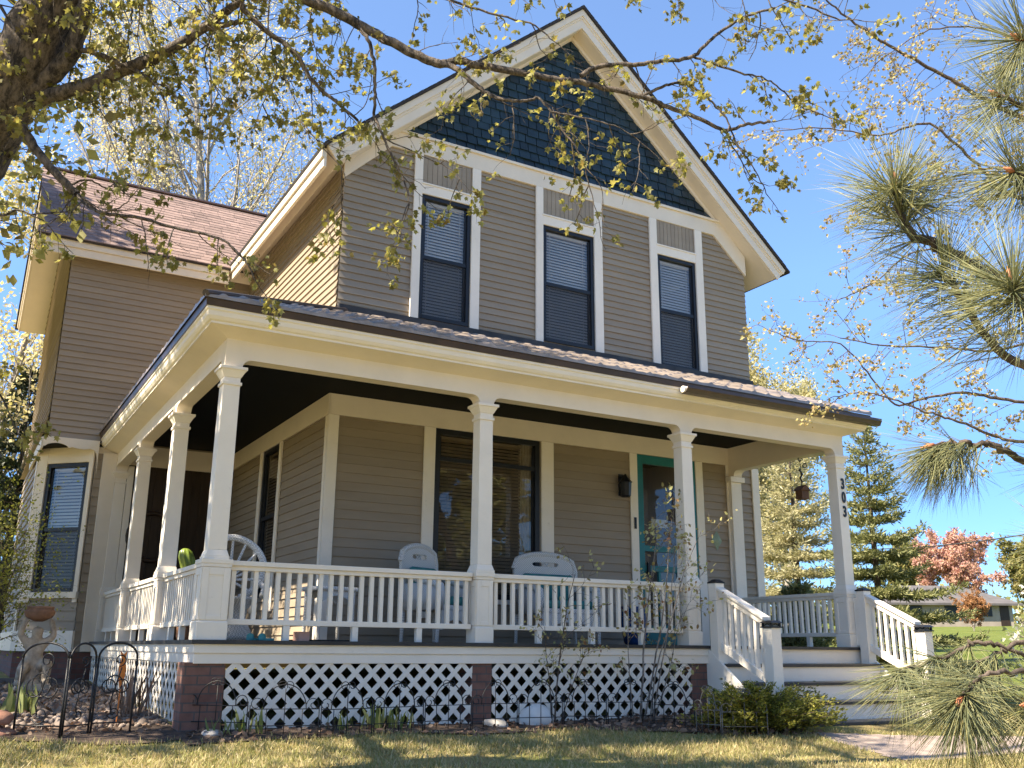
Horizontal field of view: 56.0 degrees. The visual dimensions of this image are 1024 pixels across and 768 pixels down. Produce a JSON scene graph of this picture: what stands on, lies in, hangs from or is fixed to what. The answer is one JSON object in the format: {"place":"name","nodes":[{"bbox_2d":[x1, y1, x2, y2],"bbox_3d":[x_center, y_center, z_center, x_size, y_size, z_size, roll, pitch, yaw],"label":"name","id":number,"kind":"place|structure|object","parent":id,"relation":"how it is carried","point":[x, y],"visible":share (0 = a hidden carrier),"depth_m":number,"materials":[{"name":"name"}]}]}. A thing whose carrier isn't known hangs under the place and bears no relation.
{"place":"outdoors","nodes":[
{"label":"outdoors","id":0,"kind":"place"},
{"bbox_2d":[143,629,146,640],"bbox_3d":[-4.803,3.064,13.653,0.688,1.151,0.669,13,-20,-38],"label":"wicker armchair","id":1,"kind":"object","parent":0,"point":[145,632],"depth_m":13.55,"materials":[{"name":"white wicker"}]},
{"bbox_2d":[289,640,349,640],"bbox_3d":[-1.889,2.539,9.533,0.557,0.014,0.502,7,-17,-24],"label":"door mat","id":2,"kind":"object","parent":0,"point":[326,640],"depth_m":9.33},
{"bbox_2d":[0,701,1023,767],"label":"grass","id":3,"kind":"structure","parent":0,"point":[534,741],"depth_m":7.86,"materials":[{"name":"green plant"}]},
{"bbox_2d":[0,623,1023,767],"bbox_3d":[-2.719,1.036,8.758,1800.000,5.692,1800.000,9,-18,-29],"label":"ground","id":4,"kind":"structure","parent":0,"point":[997,633],"depth_m":10.45,"materials":[{"name":"green plant"}]},
{"bbox_2d":[0,362,38,631],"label":"spruce tree","id":5,"kind":"object","parent":4,"relation":"on","point":[6,461],"visible":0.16,"depth_m":23.97,"materials":[{"name":"green plant"}]},
{"bbox_2d":[0,132,70,532],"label":"maple tree","id":6,"kind":"object","parent":4,"relation":"on","point":[24,351],"visible":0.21,"depth_m":24.56,"materials":[{"name":"green plant"}]},
{"bbox_2d":[0,0,136,285],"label":"linden tree","id":7,"kind":"object","parent":4,"relation":"on","point":[82,235],"visible":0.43,"depth_m":10.36,"materials":[{"name":"green wood"}]},
{"bbox_2d":[1,0,339,213],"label":"maple tree","id":8,"kind":"object","parent":4,"relation":"on","point":[161,182],"visible":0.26,"depth_m":30.65,"materials":[{"name":"yellow plant"}]},
{"bbox_2d":[0,678,801,744],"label":"garden bed","id":9,"kind":"object","parent":4,"relation":"on","point":[153,733],"visible":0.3,"depth_m":8.37,"materials":[{"name":"brown soil"}]},
{"bbox_2d":[0,725,16,735],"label":"sandstone block","id":10,"kind":"structure","parent":9,"relation":"on","point":[3,730],"depth_m":7.64,"materials":[{"name":"stone"}]},
{"bbox_2d":[0,710,13,724],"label":"sandstone block","id":11,"kind":"structure","parent":10,"relation":"on","point":[6,717],"depth_m":7.67,"materials":[{"name":"stone"}]},
{"bbox_2d":[0,680,40,714],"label":"perennial plant","id":12,"kind":"object","parent":9,"relation":"on","point":[24,703],"visible":0.66,"depth_m":9.21,"materials":[{"name":"green plant"}]},
{"bbox_2d":[13,606,56,690],"bbox_3d":[-5.769,3.242,11.647,0.432,1.080,0.464,9,-18,-29],"label":"bird bath","id":13,"kind":"object","parent":9,"relation":"on","point":[33,665],"visible":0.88,"depth_m":11.60,"materials":[{"name":"grey stone"}]},
{"bbox_2d":[0,463,89,657],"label":"twiggy shrub","id":14,"kind":"object","parent":9,"relation":"on","point":[7,582],"visible":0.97,"depth_m":12.40,"materials":[{"name":"green plant"}]},
{"bbox_2d":[12,642,138,737],"bbox_3d":[-3.549,2.527,7.863,0.894,0.827,0.288,7,-17,-22],"label":"garden screen","id":15,"kind":"object","parent":9,"relation":"on","point":[61,726],"visible":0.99,"depth_m":7.86,"materials":[{"name":"black metal"}]},
{"bbox_2d":[0,680,167,729],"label":"gravel","id":16,"kind":"structure","parent":9,"relation":"on","point":[141,718],"depth_m":9.33,"materials":[{"name":"grey gravel"}]},
{"bbox_2d":[116,651,127,720],"bbox_3d":[-3.492,2.731,8.579,0.060,0.680,0.024,9,-18,-29],"label":"garden stake","id":17,"kind":"object","parent":9,"relation":"on","point":[122,674],"visible":0.53,"depth_m":8.61,"materials":[{"name":"orange paint"}]},
{"bbox_2d":[111,662,163,716],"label":"ornamental grass","id":18,"kind":"object","parent":9,"relation":"on","point":[128,702],"depth_m":9.07,"materials":[{"name":"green plant"}]},
{"bbox_2d":[201,729,222,735],"bbox_3d":[-2.529,2.942,8.127,0.178,0.060,0.228,5,-16,-17],"label":"flat stone","id":19,"kind":"object","parent":9,"relation":"on","point":[212,732],"visible":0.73,"depth_m":8.06,"materials":[{"name":"white stone"}]},
{"bbox_2d":[205,711,244,735],"bbox_3d":[-2.424,2.872,8.157,0.336,0.204,0.130,9,-18,-29],"label":"tulip plant","id":20,"kind":"object","parent":9,"relation":"on","point":[225,727],"visible":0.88,"depth_m":8.13,"materials":[{"name":"green plant"}]},
{"bbox_2d":[233,709,262,733],"bbox_3d":[-2.265,2.884,8.260,0.268,0.232,0.120,3,-16,-9],"label":"tulip plant","id":21,"kind":"object","parent":9,"relation":"on","point":[251,723],"visible":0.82,"depth_m":8.24,"materials":[{"name":"green plant"}]},
{"bbox_2d":[326,712,353,729],"bbox_3d":[-1.550,3.026,8.679,0.201,0.183,0.184,-9,-18,31],"label":"tulip plant","id":22,"kind":"object","parent":9,"relation":"on","point":[339,720],"visible":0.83,"depth_m":8.66,"materials":[{"name":"green plant"}]},
{"bbox_2d":[361,703,398,729],"bbox_3d":[-1.206,3.034,8.823,0.358,0.254,0.248,3,-16,-9],"label":"tulip plant","id":23,"kind":"object","parent":9,"relation":"on","point":[379,718],"visible":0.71,"depth_m":8.84,"materials":[{"name":"green plant"}]},
{"bbox_2d":[386,706,405,729],"bbox_3d":[-1.095,3.070,8.870,0.167,0.211,0.284,9,-18,-29],"label":"tulip plant","id":24,"kind":"object","parent":9,"relation":"on","point":[393,720],"visible":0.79,"depth_m":8.89,"materials":[{"name":"green plant"}]},
{"bbox_2d":[400,711,413,727],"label":"tulip plant","id":25,"kind":"object","parent":9,"relation":"on","point":[407,720],"visible":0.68,"depth_m":8.93,"materials":[{"name":"green plant"}]},
{"bbox_2d":[0,691,824,745],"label":"leaf litter","id":26,"kind":"object","parent":9,"relation":"on","point":[625,723],"visible":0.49,"depth_m":9.28,"materials":[{"name":"brown plant"}]},
{"bbox_2d":[191,678,768,738],"bbox_3d":[-0.208,3.077,9.055,5.472,0.620,0.784,5,-16,-17],"label":"edging fence","id":27,"kind":"object","parent":9,"relation":"on","point":[483,718],"visible":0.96,"depth_m":9.04,"materials":[{"name":"black metal"}]},
{"bbox_2d":[484,719,507,726],"bbox_3d":[-0.163,3.325,9.447,0.212,0.083,0.337,11,-19,-35],"label":"flat stone","id":28,"kind":"object","parent":9,"relation":"on","point":[491,722],"visible":0.61,"depth_m":9.36,"materials":[{"name":"white stone"}]},
{"bbox_2d":[519,704,553,724],"bbox_3d":[0.239,3.347,9.709,0.377,0.236,0.270,9,-18,-29],"label":"boulder","id":29,"kind":"object","parent":9,"relation":"on","point":[538,710],"visible":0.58,"depth_m":9.61,"materials":[{"name":"grey stone"}]},
{"bbox_2d":[519,544,611,723],"bbox_3d":[0.609,2.555,9.875,0.945,1.860,0.777,-4,-16,16],"label":"rose bush","id":30,"kind":"object","parent":9,"relation":"on","point":[560,632],"visible":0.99,"depth_m":9.89,"materials":[{"name":"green plant"}]},
{"bbox_2d":[613,482,737,720],"bbox_3d":[1.791,2.378,10.715,1.407,2.652,1.561,1,-15,-1],"label":"flowering sapling","id":31,"kind":"object","parent":9,"relation":"on","point":[671,635],"visible":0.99,"depth_m":10.63,"materials":[{"name":"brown plant"}]},
{"bbox_2d":[676,677,848,733],"bbox_3d":[2.710,3.308,9.943,2.107,0.540,1.479,9,-18,-29],"label":"juniper bush","id":32,"kind":"object","parent":9,"relation":"on","point":[784,710],"visible":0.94,"depth_m":9.61,"materials":[{"name":"yellow-green foliage"},{"name":"dark twig bark"}]},
{"bbox_2d":[0,0,905,463],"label":"maple tree","id":33,"kind":"object","parent":4,"relation":"on","point":[42,50],"visible":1,"depth_m":6.44,"materials":[{"name":"green plant"}]},
{"bbox_2d":[0,5,940,731],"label":"house","id":34,"kind":"structure","parent":4,"relation":"on","point":[474,405],"depth_m":12.98,"materials":[{"name":"beige paint"}]},
{"bbox_2d":[31,462,88,591],"bbox_3d":[-6.733,2.143,14.453,0.745,1.920,0.120,-4,-16,15],"label":"window","id":35,"kind":"structure","parent":34,"relation":"in","point":[48,494],"depth_m":14.48,"materials":[{"name":"glass"}]},
{"bbox_2d":[125,511,162,562],"bbox_3d":[-5.487,2.330,14.682,0.790,0.790,0.070,9,-18,-29],"label":"wreath","id":36,"kind":"object","parent":34,"relation":"attached to","point":[151,560],"visible":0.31,"depth_m":14.58,"materials":[{"name":"brown wood"}]},
{"bbox_2d":[176,548,194,639],"bbox_3d":[-3.588,2.388,10.921,0.445,1.020,0.300,9,-18,-29],"label":"cactus ornament","id":37,"kind":"object","parent":34,"relation":"on","point":[186,557],"visible":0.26,"depth_m":10.89,"materials":[{"name":"green ceramic"}]},
{"bbox_2d":[226,534,266,639],"bbox_3d":[-2.760,1.983,9.433,0.664,1.024,0.520,12,-19,-36],"label":"peacock chair","id":38,"kind":"object","parent":34,"relation":"on","point":[237,632],"visible":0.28,"depth_m":9.49,"materials":[{"name":"white wicker"}]},
{"bbox_2d":[246,633,257,639],"bbox_3d":[-2.410,2.355,8.973,0.075,0.068,0.157,-6,-17,23],"label":"clog","id":39,"kind":"object","parent":34,"relation":"on","point":[249,636],"visible":0.83,"depth_m":8.91,"materials":[{"name":"teal rubber"}]},
{"bbox_2d":[258,633,273,640],"bbox_3d":[-2.298,2.361,8.989,0.075,0.068,0.157,-13,-20,40],"label":"clog","id":40,"kind":"object","parent":34,"relation":"on","point":[261,636],"visible":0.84,"depth_m":8.94,"materials":[{"name":"teal rubber"}]},
{"bbox_2d":[256,443,279,597],"bbox_3d":[-3.382,1.920,13.490,0.120,2.090,0.820,9,-18,-29],"label":"window","id":41,"kind":"structure","parent":34,"relation":"in","point":[262,518],"depth_m":13.77,"materials":[{"name":"black glass"}]},
{"bbox_2d":[293,632,309,640],"bbox_3d":[-1.989,2.382,9.092,0.100,0.085,0.120,-13,-21,41],"label":"flower pot","id":42,"kind":"object","parent":34,"relation":"on","point":[300,636],"visible":0.94,"depth_m":9.05,"materials":[{"name":"pink ceramic"}]},
{"bbox_2d":[302,586,358,639],"bbox_3d":[-1.973,2.478,10.363,0.515,0.576,0.380,14,-20,-39],"label":"wicker table","id":43,"kind":"object","parent":34,"relation":"on","point":[325,593],"visible":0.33,"depth_m":10.35,"materials":[{"name":"white wicker"}]},
{"bbox_2d":[398,543,465,641],"bbox_3d":[-0.860,2.403,11.139,0.688,1.151,0.689,-11,-19,35],"label":"wicker armchair","id":44,"kind":"object","parent":34,"relation":"on","point":[406,560],"visible":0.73,"depth_m":11.16,"materials":[{"name":"white wicker"}]},
{"bbox_2d":[418,194,470,326],"bbox_3d":[-0.934,-1.672,13.134,0.764,1.785,0.120,9,-18,-29],"label":"window","id":45,"kind":"structure","parent":34,"relation":"in","point":[464,266],"depth_m":13.15,"materials":[{"name":"black glass"}]},
{"bbox_2d":[433,428,539,599],"bbox_3d":[-0.349,1.723,12.592,1.575,2.140,0.168,9,-18,-29],"label":"window","id":46,"kind":"structure","parent":34,"relation":"in","point":[527,469],"depth_m":12.67,"materials":[{"name":"black glass"}]},
{"bbox_2d":[511,552,600,643],"bbox_3d":[0.569,2.638,11.948,0.987,1.151,0.688,9,-18,-29],"label":"wicker armchair","id":47,"kind":"object","parent":34,"relation":"on","point":[522,564],"visible":0.62,"depth_m":12.12,"materials":[{"name":"wicker"}]},
{"bbox_2d":[543,225,594,349],"bbox_3d":[0.803,-1.398,14.096,0.900,1.775,0.120,9,-18,-29],"label":"window","id":48,"kind":"structure","parent":34,"relation":"in","point":[589,292],"depth_m":14.14,"materials":[{"name":"black glass"}]},
{"bbox_2d":[643,464,676,644],"bbox_3d":[2.203,2.454,13.965,1.076,2.600,0.050,9,-18,-29],"label":"door","id":49,"kind":"structure","parent":34,"relation":"in","point":[653,476],"depth_m":14.05,"materials":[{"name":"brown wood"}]},
{"bbox_2d":[637,454,701,644],"bbox_3d":[2.251,2.382,13.899,1.076,2.665,0.139,9,-18,-29],"label":"screen door","id":50,"kind":"structure","parent":34,"relation":"in","point":[641,459],"depth_m":13.81,"materials":[{"name":"teal paint"}]},
{"bbox_2d":[657,254,699,370],"bbox_3d":[2.562,-1.092,15.062,0.775,1.825,0.120,9,-18,-29],"label":"window","id":51,"kind":"structure","parent":34,"relation":"in","point":[692,282],"depth_m":15.11,"materials":[{"name":"black glass"}]},
{"bbox_2d":[712,531,721,549],"bbox_3d":[3.066,2.329,14.354,0.200,0.300,0.042,9,-18,-29],"label":"wall ornament","id":52,"kind":"object","parent":34,"relation":"attached to","point":[717,539],"depth_m":14.35,"materials":[{"name":"green metal"}]},
{"bbox_2d":[793,458,810,499],"bbox_3d":[4.093,1.328,13.602,0.226,0.607,0.160,9,-18,-29],"label":"bird feeder","id":53,"kind":"object","parent":34,"relation":"hanging from","point":[802,492],"visible":1,"depth_m":13.51,"materials":[{"name":"brown wood"}]},
{"bbox_2d":[5,579,1023,623],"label":"woods","id":54,"kind":"object","parent":4,"relation":"on","point":[1015,608],"visible":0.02,"depth_m":133.47,"materials":[{"name":"green plant"}]},
{"bbox_2d":[746,318,815,590],"bbox_3d":[7.809,3.257,31.826,5.003,11.444,4.695,9,-18,-29],"label":"birch tree","id":55,"kind":"object","parent":4,"relation":"on","point":[758,380],"visible":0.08,"depth_m":31.41,"materials":[{"name":"yellow plant"}]},
{"bbox_2d":[758,365,842,624],"bbox_3d":[10.655,4.496,36.206,3.734,11.171,5.524,-11,-19,36],"label":"birch tree","id":56,"kind":"object","parent":4,"relation":"on","point":[812,393],"visible":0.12,"depth_m":35.89,"materials":[{"name":"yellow plant"}]},
{"bbox_2d":[770,575,835,681],"bbox_3d":[4.921,4.231,16.068,2.092,2.031,2.302,-2,-16,10],"label":"shrub","id":57,"kind":"object","parent":4,"relation":"on","point":[793,588],"visible":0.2,"depth_m":16.00,"materials":[{"name":"green plant"}]},
{"bbox_2d":[759,457,865,632],"bbox_3d":[8.087,4.664,27.730,4.764,6.860,4.872,9,-18,-29],"label":"spruce tree","id":58,"kind":"object","parent":4,"relation":"on","point":[795,555],"visible":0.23,"depth_m":27.55,"materials":[{"name":"green plant"}]},
{"bbox_2d":[726,0,1023,477],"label":"red maple tree","id":59,"kind":"object","parent":4,"relation":"on","point":[937,414],"visible":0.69,"depth_m":7.79,"materials":[{"name":"green plant"}]},
{"bbox_2d":[803,426,1001,671],"bbox_3d":[9.399,4.098,24.536,4.925,6.616,4.679,-7,-17,26],"label":"spruce tree","id":60,"kind":"object","parent":4,"relation":"on","point":[876,573],"visible":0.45,"depth_m":24.24,"materials":[{"name":"green plant"}]},
{"bbox_2d":[879,527,940,585],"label":"maple tree","id":61,"kind":"object","parent":4,"relation":"on","point":[914,582],"visible":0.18,"depth_m":125.55,"materials":[{"name":"green plant"}]},
{"bbox_2d":[807,0,1023,767],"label":"pine tree","id":62,"kind":"object","parent":4,"relation":"on","point":[967,698],"visible":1,"depth_m":1.82,"materials":[{"name":"green plant"}]},
{"bbox_2d":[876,585,1023,626],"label":"ranch house","id":63,"kind":"structure","parent":4,"relation":"on","point":[1000,612],"depth_m":96.59,"materials":[{"name":"beige"}]},
{"bbox_2d":[909,606,921,611],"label":"window","id":64,"kind":"structure","parent":63,"relation":"in","point":[911,607],"depth_m":96.69,"materials":[{"name":"black glass"}]},
{"bbox_2d":[944,606,959,615],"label":"window","id":65,"kind":"structure","parent":63,"relation":"in","point":[953,608],"depth_m":96.64,"materials":[{"name":"black glass"}]},
{"bbox_2d":[977,606,992,615],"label":"window","id":66,"kind":"structure","parent":63,"relation":"in","point":[989,613],"depth_m":96.57,"materials":[{"name":"black glass"}]},
{"bbox_2d":[999,606,1010,625],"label":"door","id":67,"kind":"structure","parent":63,"relation":"in","point":[1004,610],"depth_m":96.50,"materials":[{"name":"grey wood"}]},
{"bbox_2d":[910,527,1007,593],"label":"maple tree","id":68,"kind":"object","parent":4,"relation":"on","point":[954,564],"visible":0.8,"depth_m":119.13,"materials":[{"name":"pink plant"}]},
{"bbox_2d":[949,586,991,630],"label":"shrub","id":69,"kind":"object","parent":4,"relation":"on","point":[972,601],"visible":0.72,"depth_m":70.23,"materials":[{"name":"orange plant"}]},
{"bbox_2d":[992,532,1023,600],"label":"maple tree","id":70,"kind":"object","parent":4,"relation":"on","point":[1004,544],"visible":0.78,"depth_m":123.27,"materials":[{"name":"green plant"}]},
{"bbox_2d":[1001,585,1023,690],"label":"magnolia bush","id":71,"kind":"object","parent":4,"relation":"on","point":[1017,637],"visible":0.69,"depth_m":13.44,"materials":[{"name":"green plant"}]},
{"bbox_2d":[0,0,1023,622],"label":"sky","id":72,"kind":"structure","parent":0,"point":[798,242],"materials":[{"name":"blue"}]},
{"bbox_2d":[621,606,647,644],"bbox_3d":[1.632,3.222,12.817,0.380,0.500,0.376,9,-18,-29],"label":"planter","id":73,"kind":"object","parent":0,"point":[633,640],"visible":0.32,"depth_m":12.69,"materials":[{"name":"blue ceramic"}]},
{"bbox_2d":[810,732,1023,759],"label":"path","id":74,"kind":"structure","parent":0,"point":[878,743],"depth_m":9.36,"materials":[{"name":"concrete"}]},
{"bbox_2d":[880,534,1023,549],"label":"utility cable","id":75,"kind":"object","parent":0,"point":[962,543],"visible":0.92,"depth_m":54.96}
]}

